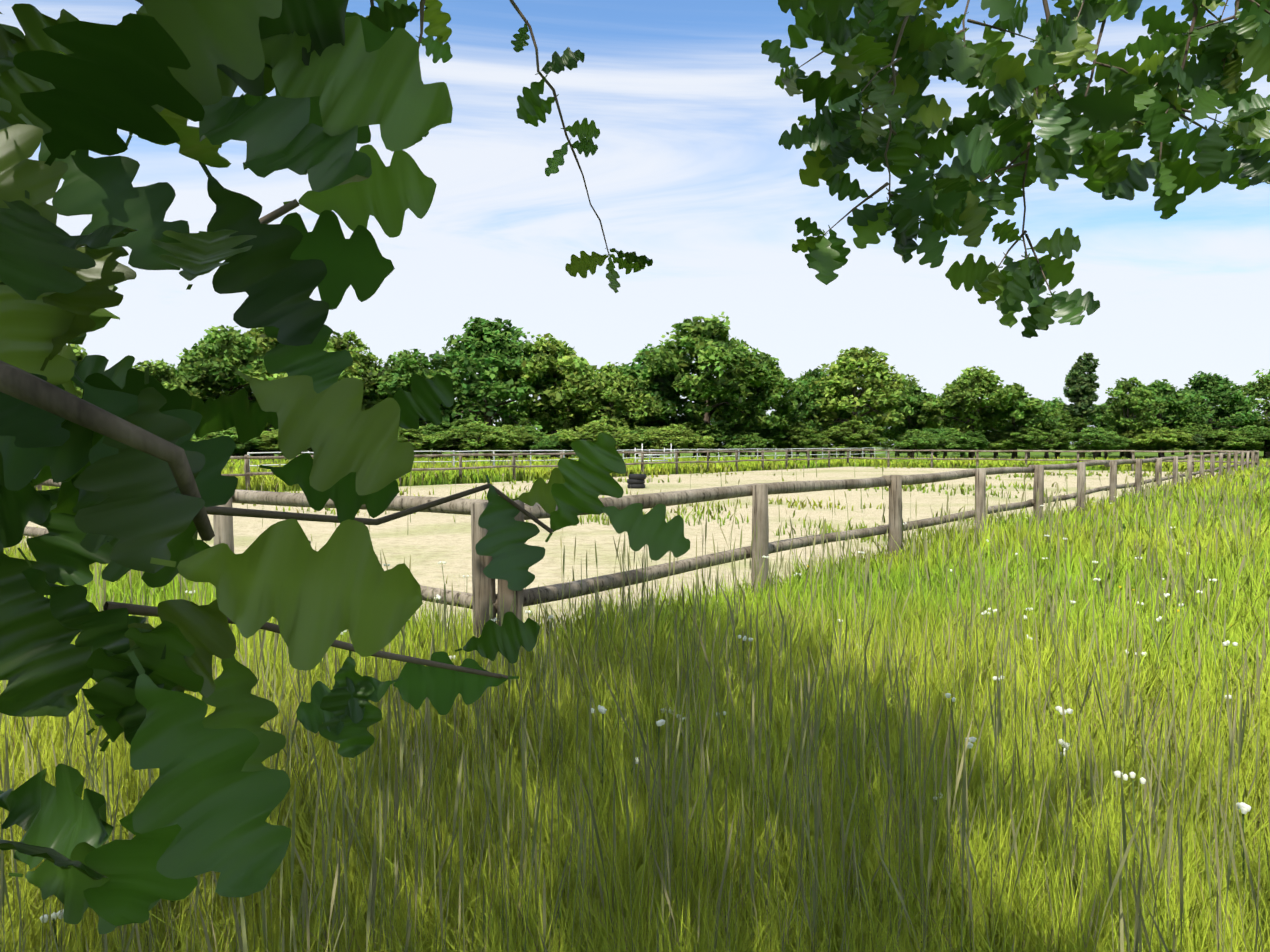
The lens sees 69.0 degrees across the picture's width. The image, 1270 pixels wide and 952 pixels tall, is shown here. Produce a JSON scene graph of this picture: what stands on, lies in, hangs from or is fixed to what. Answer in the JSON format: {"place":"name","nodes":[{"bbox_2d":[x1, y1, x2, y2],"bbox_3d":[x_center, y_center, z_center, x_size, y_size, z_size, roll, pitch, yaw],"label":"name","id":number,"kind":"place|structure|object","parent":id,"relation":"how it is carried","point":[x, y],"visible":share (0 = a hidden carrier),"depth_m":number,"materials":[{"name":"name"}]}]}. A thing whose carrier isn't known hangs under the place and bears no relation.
{"place":"outdoors","nodes":[
{"label":"outdoors","id":0,"kind":"place"},
{"bbox_2d":[9,467,1218,639],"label":"arena sand","id":1,"kind":"structure","parent":0,"point":[429,542],"depth_m":18.76,"materials":[{"name":"beige sand"}]},
{"bbox_2d":[627,474,645,488],"bbox_3d":[0.063,0.204,35.163,0.746,0.554,0.712,0,2,-2],"label":"tyre stack","id":2,"kind":"object","parent":1,"relation":"on","point":[635,481],"visible":0.96,"depth_m":34.88,"materials":[{"name":"black rubber"}]},
{"bbox_2d":[0,455,1269,951],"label":"meadow grass","id":3,"kind":"structure","parent":0,"point":[822,825],"depth_m":3.28,"materials":[{"name":"green plant"}]},
{"bbox_2d":[0,0,1269,444],"label":"sky","id":4,"kind":"structure","parent":0,"point":[689,172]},
{"bbox_2d":[229,445,1269,491],"bbox_3d":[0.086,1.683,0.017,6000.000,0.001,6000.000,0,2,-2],"label":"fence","id":5,"kind":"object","parent":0,"point":[1072,455],"depth_m":141.34,"materials":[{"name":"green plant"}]},
{"bbox_2d":[67,344,105,397],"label":"tree","id":6,"kind":"object","parent":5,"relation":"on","point":[77,348],"visible":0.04,"depth_m":75.96,"materials":[{"name":"green plant"}]},
{"bbox_2d":[132,359,202,398],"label":"tree","id":7,"kind":"object","parent":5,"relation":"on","point":[161,371],"visible":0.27,"depth_m":78.99,"materials":[{"name":"green plant"}]},
{"bbox_2d":[190,434,247,445],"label":"bush","id":8,"kind":"object","parent":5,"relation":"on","point":[193,438],"visible":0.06,"depth_m":73.81,"materials":[{"name":"green plant"}]},
{"bbox_2d":[168,325,272,430],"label":"tree","id":9,"kind":"object","parent":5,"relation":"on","point":[214,356],"visible":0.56,"depth_m":83.25,"materials":[{"name":"green plant"}]},
{"bbox_2d":[189,427,262,455],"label":"bush","id":10,"kind":"object","parent":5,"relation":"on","point":[243,447],"visible":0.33,"depth_m":75.03,"materials":[{"name":"green plant"}]},
{"bbox_2d":[232,440,277,459],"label":"bush","id":11,"kind":"object","parent":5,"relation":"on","point":[252,449],"visible":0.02,"depth_m":77.98,"materials":[{"name":"green plant"}]},
{"bbox_2d":[23,479,496,663],"bbox_3d":[-11.092,0.692,13.857,25.882,1.642,0.308,2,2,38],"label":"fence","id":12,"kind":"object","parent":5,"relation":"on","point":[483,587],"visible":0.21,"depth_m":6.39,"materials":[{"name":"brown wood"}]},
{"bbox_2d":[250,448,282,459],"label":"bush","id":13,"kind":"object","parent":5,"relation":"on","point":[263,454],"visible":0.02,"depth_m":79.30,"materials":[{"name":"green plant"}]},
{"bbox_2d":[179,327,355,455],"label":"tree","id":14,"kind":"object","parent":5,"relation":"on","point":[263,340],"visible":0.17,"depth_m":85.56,"materials":[{"name":"green plant"}]},
{"bbox_2d":[256,428,311,459],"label":"bush","id":15,"kind":"object","parent":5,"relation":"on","point":[270,438],"visible":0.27,"depth_m":77.73,"materials":[{"name":"green plant"}]},
{"bbox_2d":[323,330,385,410],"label":"tree","id":16,"kind":"object","parent":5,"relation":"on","point":[365,367],"visible":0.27,"depth_m":91.26,"materials":[{"name":"green plant"}]},
{"bbox_2d":[363,349,468,448],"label":"tree","id":17,"kind":"object","parent":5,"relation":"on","point":[400,371],"visible":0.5,"depth_m":91.72,"materials":[{"name":"green plant"}]},
{"bbox_2d":[397,426,445,457],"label":"bush","id":18,"kind":"object","parent":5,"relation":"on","point":[408,435],"visible":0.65,"depth_m":81.75,"materials":[{"name":"green plant"}]},
{"bbox_2d":[407,421,475,457],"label":"bush","id":19,"kind":"object","parent":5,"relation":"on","point":[443,427],"visible":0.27,"depth_m":84.07,"materials":[{"name":"green plant"}]},
{"bbox_2d":[35,449,848,489],"bbox_3d":[-2.503,-0.394,45.748,0.315,1.638,61.192,2,2,38],"label":"long fence","id":20,"kind":"object","parent":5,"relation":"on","point":[248,473],"visible":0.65,"depth_m":43.12,"materials":[{"name":"brown wood"}]},
{"bbox_2d":[447,418,498,458],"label":"bush","id":21,"kind":"object","parent":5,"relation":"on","point":[462,422],"visible":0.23,"depth_m":85.69,"materials":[{"name":"green plant"}]},
{"bbox_2d":[430,421,517,458],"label":"bush","id":22,"kind":"object","parent":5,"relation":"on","point":[476,429],"visible":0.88,"depth_m":82.80,"materials":[{"name":"green plant"}]},
{"bbox_2d":[427,316,562,458],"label":"tree","id":23,"kind":"object","parent":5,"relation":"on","point":[482,347],"visible":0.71,"depth_m":93.75,"materials":[{"name":"green plant"}]},
{"bbox_2d":[455,378,536,457],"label":"tree","id":24,"kind":"object","parent":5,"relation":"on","point":[516,403],"visible":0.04,"depth_m":114.52,"materials":[{"name":"green plant"}]},
{"bbox_2d":[480,425,537,457],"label":"bush","id":25,"kind":"object","parent":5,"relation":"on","point":[522,438],"visible":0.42,"depth_m":86.65,"materials":[{"name":"green plant"}]},
{"bbox_2d":[497,413,533,456],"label":"tree","id":26,"kind":"object","parent":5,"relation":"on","point":[510,423],"visible":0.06,"depth_m":104.84,"materials":[{"name":"green plant"}]},
{"bbox_2d":[510,425,548,457],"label":"bush","id":27,"kind":"object","parent":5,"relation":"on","point":[537,434],"visible":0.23,"depth_m":89.87,"materials":[{"name":"green plant"}]},
{"bbox_2d":[538,419,550,434],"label":"tree","id":28,"kind":"object","parent":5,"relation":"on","point":[544,431],"visible":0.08,"depth_m":103.21,"materials":[{"name":"green plant"}]},
{"bbox_2d":[485,333,617,457],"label":"tree","id":29,"kind":"object","parent":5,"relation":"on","point":[563,362],"visible":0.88,"depth_m":94.56,"materials":[{"name":"green plant"}]},
{"bbox_2d":[525,433,583,458],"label":"bush","id":30,"kind":"object","parent":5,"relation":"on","point":[549,444],"visible":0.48,"depth_m":86.54,"materials":[{"name":"green plant"}]},
{"bbox_2d":[538,429,591,457],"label":"bush","id":31,"kind":"object","parent":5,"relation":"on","point":[563,431],"visible":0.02,"depth_m":90.08,"materials":[{"name":"green plant"}]},
{"bbox_2d":[247,448,941,469],"bbox_3d":[10.245,-1.474,76.962,0.207,1.666,90.202,2,2,38],"label":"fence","id":32,"kind":"object","parent":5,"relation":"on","point":[623,458],"visible":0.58,"depth_m":58.01,"materials":[{"name":"white"}]},
{"bbox_2d":[548,421,642,451],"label":"bush","id":33,"kind":"object","parent":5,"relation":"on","point":[590,429],"visible":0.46,"depth_m":87.29,"materials":[{"name":"green plant"}]},
{"bbox_2d":[545,362,668,438],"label":"tree","id":34,"kind":"object","parent":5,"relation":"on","point":[614,383],"visible":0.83,"depth_m":94.65,"materials":[{"name":"green plant"}]},
{"bbox_2d":[610,430,652,458],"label":"bush","id":35,"kind":"object","parent":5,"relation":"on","point":[647,443],"visible":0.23,"depth_m":91.18,"materials":[{"name":"green plant"}]},
{"bbox_2d":[0,0,1269,933],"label":"oak tree","id":36,"kind":"object","parent":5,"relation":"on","point":[147,489],"visible":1,"depth_m":0.56,"materials":[{"name":"green plant"}]},
{"bbox_2d":[627,426,672,458],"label":"bush","id":37,"kind":"object","parent":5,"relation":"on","point":[641,430],"visible":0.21,"depth_m":93.92,"materials":[{"name":"green plant"}]},
{"bbox_2d":[40,484,1263,949],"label":"meadow flowers","id":38,"kind":"object","parent":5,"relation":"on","point":[1244,808],"visible":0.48,"depth_m":3.55,"materials":[{"name":"white plant"}]},
{"bbox_2d":[635,444,671,463],"bbox_3d":[1.290,-1.392,64.519,0.669,1.750,3.900,2,2,38],"label":"jump stand","id":39,"kind":"object","parent":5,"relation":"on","point":[664,460],"visible":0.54,"depth_m":64.52,"materials":[{"name":"white wood"}]},
{"bbox_2d":[603,344,718,456],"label":"tree","id":40,"kind":"object","parent":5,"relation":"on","point":[640,369],"visible":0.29,"depth_m":97.81,"materials":[{"name":"green plant"}]},
{"bbox_2d":[634,424,718,456],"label":"bush","id":41,"kind":"object","parent":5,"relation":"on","point":[677,435],"visible":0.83,"depth_m":90.28,"materials":[{"name":"green plant"}]},
{"bbox_2d":[667,419,730,457],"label":"bush","id":42,"kind":"object","parent":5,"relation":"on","point":[699,425],"visible":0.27,"depth_m":93.98,"materials":[{"name":"green plant"}]},
{"bbox_2d":[635,312,775,458],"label":"tree","id":43,"kind":"object","parent":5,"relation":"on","point":[713,351],"visible":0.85,"depth_m":94.35,"materials":[{"name":"green plant"}]},
{"bbox_2d":[682,428,737,458],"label":"bush","id":44,"kind":"object","parent":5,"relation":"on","point":[721,432],"visible":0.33,"depth_m":93.57,"materials":[{"name":"green plant"}]},
{"bbox_2d":[710,396,749,456],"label":"tree","id":45,"kind":"object","parent":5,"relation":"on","point":[730,453],"visible":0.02,"depth_m":129.06,"materials":[{"name":"green plant"}]},
{"bbox_2d":[711,431,773,457],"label":"bush","id":46,"kind":"object","parent":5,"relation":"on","point":[755,441],"visible":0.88,"depth_m":93.08,"materials":[{"name":"green plant"}]},
{"bbox_2d":[710,353,805,456],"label":"tree","id":47,"kind":"object","parent":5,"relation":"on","point":[777,388],"visible":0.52,"depth_m":96.26,"materials":[{"name":"green plant"}]},
{"bbox_2d":[727,423,792,457],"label":"tree","id":48,"kind":"object","parent":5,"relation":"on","point":[767,433],"visible":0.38,"depth_m":97.47,"materials":[{"name":"green plant"}]},
{"bbox_2d":[766,423,813,458],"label":"tree","id":49,"kind":"object","parent":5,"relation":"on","point":[789,429],"visible":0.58,"depth_m":98.28,"materials":[{"name":"green plant"}]},
{"bbox_2d":[786,431,828,457],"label":"tree","id":50,"kind":"object","parent":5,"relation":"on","point":[806,435],"visible":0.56,"depth_m":97.93,"materials":[{"name":"green plant"}]},
{"bbox_2d":[775,368,857,457],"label":"tree","id":51,"kind":"object","parent":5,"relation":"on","point":[806,379],"visible":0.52,"depth_m":103.27,"materials":[{"name":"green plant"}]},
{"bbox_2d":[812,435,862,457],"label":"tree","id":52,"kind":"object","parent":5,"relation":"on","point":[833,440],"visible":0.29,"depth_m":98.30,"materials":[{"name":"green plant"}]},
{"bbox_2d":[815,408,869,457],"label":"tree","id":53,"kind":"object","parent":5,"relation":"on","point":[841,454],"visible":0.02,"depth_m":113.16,"materials":[{"name":"green plant"}]},
{"bbox_2d":[816,420,887,456],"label":"tree","id":54,"kind":"object","parent":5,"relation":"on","point":[852,439],"visible":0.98,"depth_m":97.42,"materials":[{"name":"green plant"}]},
{"bbox_2d":[795,346,918,456],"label":"tree","id":55,"kind":"object","parent":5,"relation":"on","point":[880,389],"visible":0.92,"depth_m":101.11,"materials":[{"name":"green plant"}]},
{"bbox_2d":[864,426,882,457],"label":"tree","id":56,"kind":"object","parent":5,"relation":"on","point":[877,443],"visible":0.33,"depth_m":102.65,"materials":[{"name":"green plant"}]},
{"bbox_2d":[861,416,888,456],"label":"tree","id":57,"kind":"object","parent":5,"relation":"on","point":[885,430],"visible":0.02,"depth_m":116.09,"materials":[{"name":"green plant"}]},
{"bbox_2d":[493,450,1258,655],"bbox_3d":[17.800,0.135,30.113,0.314,1.647,61.192,2,2,38],"label":"fence","id":58,"kind":"object","parent":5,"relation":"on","point":[759,493],"visible":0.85,"depth_m":9.46,"materials":[{"name":"brown wood"}]},
{"bbox_2d":[862,407,916,456],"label":"tree","id":59,"kind":"object","parent":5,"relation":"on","point":[888,426],"visible":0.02,"depth_m":129.41,"materials":[{"name":"green plant"}]},
{"bbox_2d":[885,414,917,439],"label":"tree","id":60,"kind":"object","parent":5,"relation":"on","point":[887,434],"visible":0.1,"depth_m":116.65,"materials":[{"name":"green plant"}]},
{"bbox_2d":[879,379,950,456],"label":"tree","id":61,"kind":"object","parent":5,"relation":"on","point":[911,402],"visible":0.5,"depth_m":110.89,"materials":[{"name":"green plant"}]},
{"bbox_2d":[877,429,959,457],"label":"bush","id":62,"kind":"object","parent":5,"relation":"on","point":[915,438],"visible":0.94,"depth_m":98.25,"materials":[{"name":"green plant"}]},
{"bbox_2d":[901,428,967,457],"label":"tree","id":63,"kind":"object","parent":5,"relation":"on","point":[940,431],"visible":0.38,"depth_m":100.56,"materials":[{"name":"green plant"}]},
{"bbox_2d":[933,427,981,457],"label":"tree","id":64,"kind":"object","parent":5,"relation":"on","point":[960,436],"visible":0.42,"depth_m":100.25,"materials":[{"name":"green plant"}]},
{"bbox_2d":[950,404,984,456],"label":"tree","id":65,"kind":"object","parent":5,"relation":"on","point":[961,455],"depth_m":120.58,"materials":[{"name":"green plant"}]},
{"bbox_2d":[917,366,1036,457],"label":"tree","id":66,"kind":"object","parent":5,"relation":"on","point":[969,387],"visible":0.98,"depth_m":105.87,"materials":[{"name":"green plant"}]},
{"bbox_2d":[965,431,989,457],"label":"tree","id":67,"kind":"object","parent":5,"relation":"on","point":[975,435],"visible":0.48,"depth_m":103.69,"materials":[{"name":"green plant"}]},
{"bbox_2d":[975,432,1020,458],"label":"tree","id":68,"kind":"object","parent":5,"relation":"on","point":[996,442],"visible":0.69,"depth_m":106.94,"materials":[{"name":"green plant"}]},
{"bbox_2d":[981,390,1063,458],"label":"tree","id":69,"kind":"object","parent":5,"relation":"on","point":[1017,409],"visible":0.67,"depth_m":106.83,"materials":[{"name":"green plant"}]},
{"bbox_2d":[983,412,1062,441],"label":"tree","id":70,"kind":"object","parent":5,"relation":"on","point":[985,433],"visible":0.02,"depth_m":121.19,"materials":[{"name":"green plant"}]},
{"bbox_2d":[1003,427,1060,458],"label":"tree","id":71,"kind":"object","parent":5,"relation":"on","point":[1036,442],"visible":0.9,"depth_m":104.64,"materials":[{"name":"green plant"}]},
{"bbox_2d":[848,449,1257,471],"bbox_3d":[26.233,-0.950,61.991,25.883,1.641,0.307,2,2,38],"label":"fence","id":72,"kind":"object","parent":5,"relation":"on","point":[977,458],"visible":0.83,"depth_m":61.78,"materials":[{"name":"brown wood"}]},
{"bbox_2d":[1045,397,1063,429],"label":"tree","id":73,"kind":"object","parent":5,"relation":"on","point":[1056,400],"visible":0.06,"depth_m":136.78,"materials":[{"name":"green plant"}]},
{"bbox_2d":[1036,424,1074,458],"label":"tree","id":74,"kind":"object","parent":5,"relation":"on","point":[1057,433],"visible":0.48,"depth_m":106.47,"materials":[{"name":"green plant"}]},
{"bbox_2d":[1049,434,1068,458],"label":"tree","id":75,"kind":"object","parent":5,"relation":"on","point":[1057,453],"visible":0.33,"depth_m":107.78,"materials":[{"name":"green plant"}]},
{"bbox_2d":[1036,402,1092,456],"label":"tree","id":76,"kind":"object","parent":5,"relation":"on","point":[1069,422],"visible":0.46,"depth_m":118.91,"materials":[{"name":"green plant"}]},
{"bbox_2d":[1062,352,1099,457],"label":"tree","id":77,"kind":"object","parent":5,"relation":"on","point":[1083,386],"visible":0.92,"depth_m":118.83,"materials":[{"name":"green plant"}]},
{"bbox_2d":[1063,403,1129,456],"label":"tree","id":78,"kind":"object","parent":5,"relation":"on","point":[1095,418],"visible":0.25,"depth_m":123.43,"materials":[{"name":"green plant"}]},
{"bbox_2d":[1069,427,1130,458],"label":"tree","id":79,"kind":"object","parent":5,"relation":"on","point":[1096,437],"visible":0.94,"depth_m":106.03,"materials":[{"name":"green plant"}]},
{"bbox_2d":[1079,431,1133,458],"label":"tree","id":80,"kind":"object","parent":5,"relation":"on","point":[1106,453],"visible":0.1,"depth_m":110.88,"materials":[{"name":"green plant"}]},
{"bbox_2d":[1092,404,1123,456],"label":"tree","id":81,"kind":"object","parent":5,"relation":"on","point":[1121,454],"depth_m":128.23,"materials":[{"name":"green plant"}]},
{"bbox_2d":[1099,377,1167,457],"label":"tree","id":82,"kind":"object","parent":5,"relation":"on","point":[1137,401],"visible":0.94,"depth_m":112.01,"materials":[{"name":"green plant"}]},
{"bbox_2d":[1106,426,1169,457],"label":"tree","id":83,"kind":"object","parent":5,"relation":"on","point":[1138,441],"visible":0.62,"depth_m":110.50,"materials":[{"name":"green plant"}]},
{"bbox_2d":[1130,427,1197,457],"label":"tree","id":84,"kind":"object","parent":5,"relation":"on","point":[1175,444],"visible":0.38,"depth_m":110.70,"materials":[{"name":"green plant"}]},
{"bbox_2d":[1130,379,1217,456],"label":"tree","id":85,"kind":"object","parent":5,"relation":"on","point":[1180,404],"visible":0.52,"depth_m":115.11,"materials":[{"name":"green plant"}]},
{"bbox_2d":[1163,422,1226,455],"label":"tree","id":86,"kind":"object","parent":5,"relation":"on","point":[1195,428],"visible":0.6,"depth_m":113.03,"materials":[{"name":"green plant"}]},
{"bbox_2d":[1190,434,1206,458],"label":"tree","id":87,"kind":"object","parent":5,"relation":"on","point":[1199,440],"visible":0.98,"depth_m":110.54,"materials":[{"name":"green plant"}]},
{"bbox_2d":[1164,371,1263,454],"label":"tree","id":88,"kind":"object","parent":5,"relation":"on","point":[1216,388],"visible":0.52,"depth_m":120.02,"materials":[{"name":"green plant"}]},
{"bbox_2d":[1201,413,1243,453],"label":"tree","id":89,"kind":"object","parent":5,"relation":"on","point":[1218,428],"visible":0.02,"depth_m":127.31,"materials":[{"name":"green plant"}]},
{"bbox_2d":[1202,430,1263,457],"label":"tree","id":90,"kind":"object","parent":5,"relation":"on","point":[1230,442],"visible":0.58,"depth_m":111.96,"materials":[{"name":"green plant"}]},
{"bbox_2d":[1212,425,1269,457],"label":"tree","id":91,"kind":"object","parent":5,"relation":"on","point":[1255,432],"visible":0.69,"depth_m":112.20,"materials":[{"name":"green plant"}]},
{"bbox_2d":[1217,369,1269,456],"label":"tree","id":92,"kind":"object","parent":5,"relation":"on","point":[1259,389],"visible":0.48,"depth_m":123.94,"materials":[{"name":"green plant"}]},
{"bbox_2d":[1259,440,1269,457],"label":"tree","id":93,"kind":"object","parent":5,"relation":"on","point":[1264,448],"visible":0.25,"depth_m":117.18,"materials":[{"name":"green plant"}]}
]}

